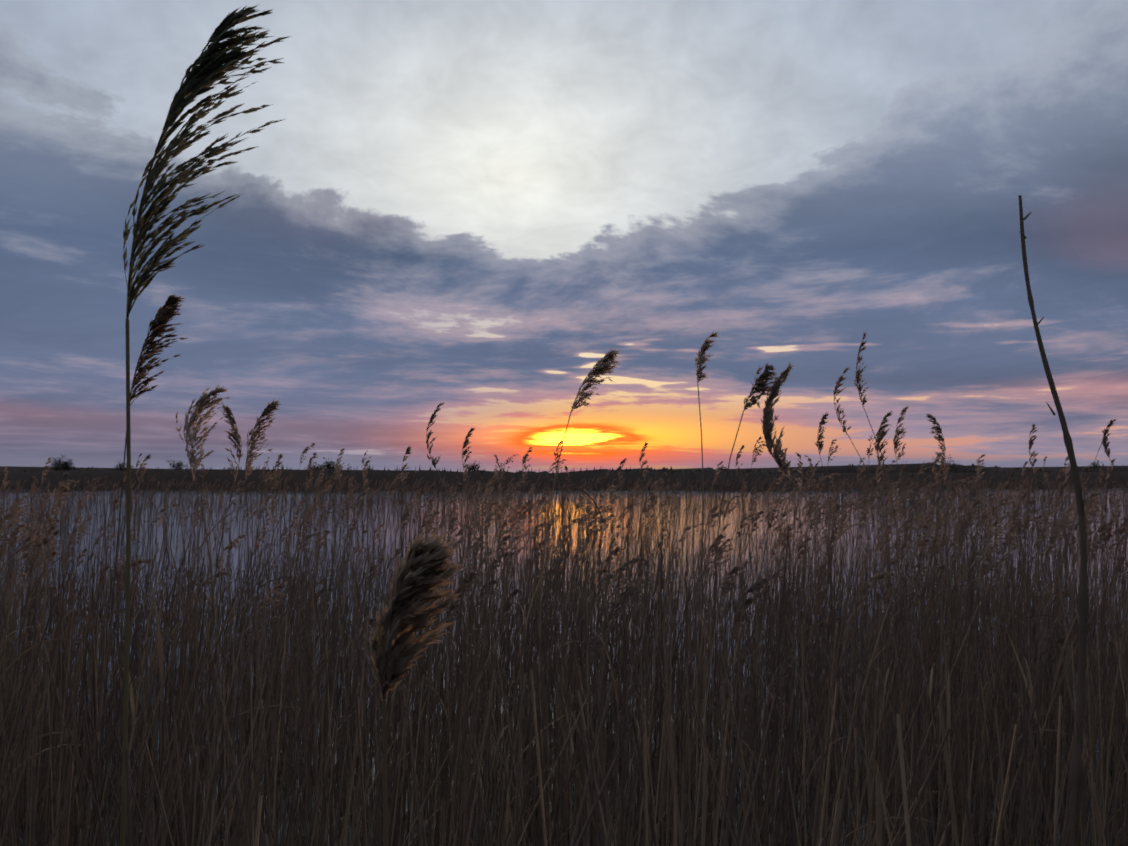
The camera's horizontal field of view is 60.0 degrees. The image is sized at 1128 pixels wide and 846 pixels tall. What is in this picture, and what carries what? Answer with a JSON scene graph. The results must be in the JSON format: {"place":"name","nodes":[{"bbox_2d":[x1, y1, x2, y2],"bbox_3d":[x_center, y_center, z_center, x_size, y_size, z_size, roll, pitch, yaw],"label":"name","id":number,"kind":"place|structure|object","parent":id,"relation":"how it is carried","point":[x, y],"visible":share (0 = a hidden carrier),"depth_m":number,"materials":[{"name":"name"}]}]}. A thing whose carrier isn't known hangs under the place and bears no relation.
{"place":"outdoors","nodes":[
{"label":"outdoors","id":0,"kind":"place"},
{"bbox_2d":[0,487,1127,845],"bbox_3d":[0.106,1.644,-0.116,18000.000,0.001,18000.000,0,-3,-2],"label":"marsh water","id":1,"kind":"structure","parent":0,"point":[368,535],"depth_m":21.15,"materials":[{"name":"grey liquid"}]},
{"bbox_2d":[0,4,1127,845],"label":"reed bed","id":2,"kind":"object","parent":1,"relation":"in","point":[420,578],"visible":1,"depth_m":3.30,"materials":[{"name":"brown plant"}]},
{"bbox_2d":[0,462,1127,489],"bbox_3d":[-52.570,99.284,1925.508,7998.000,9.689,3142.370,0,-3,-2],"label":"shore","id":3,"kind":"structure","parent":0,"point":[909,468],"depth_m":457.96,"materials":[{"name":"black plant"}]},
{"bbox_2d":[47,454,1100,472],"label":"trees","id":4,"kind":"object","parent":3,"relation":"on","point":[64,466],"visible":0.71,"depth_m":444.63,"materials":[{"name":"black plant"}]},
{"bbox_2d":[0,0,1127,472],"label":"sky","id":5,"kind":"structure","parent":0,"point":[465,205],"materials":[{"name":"grey"}]}
]}

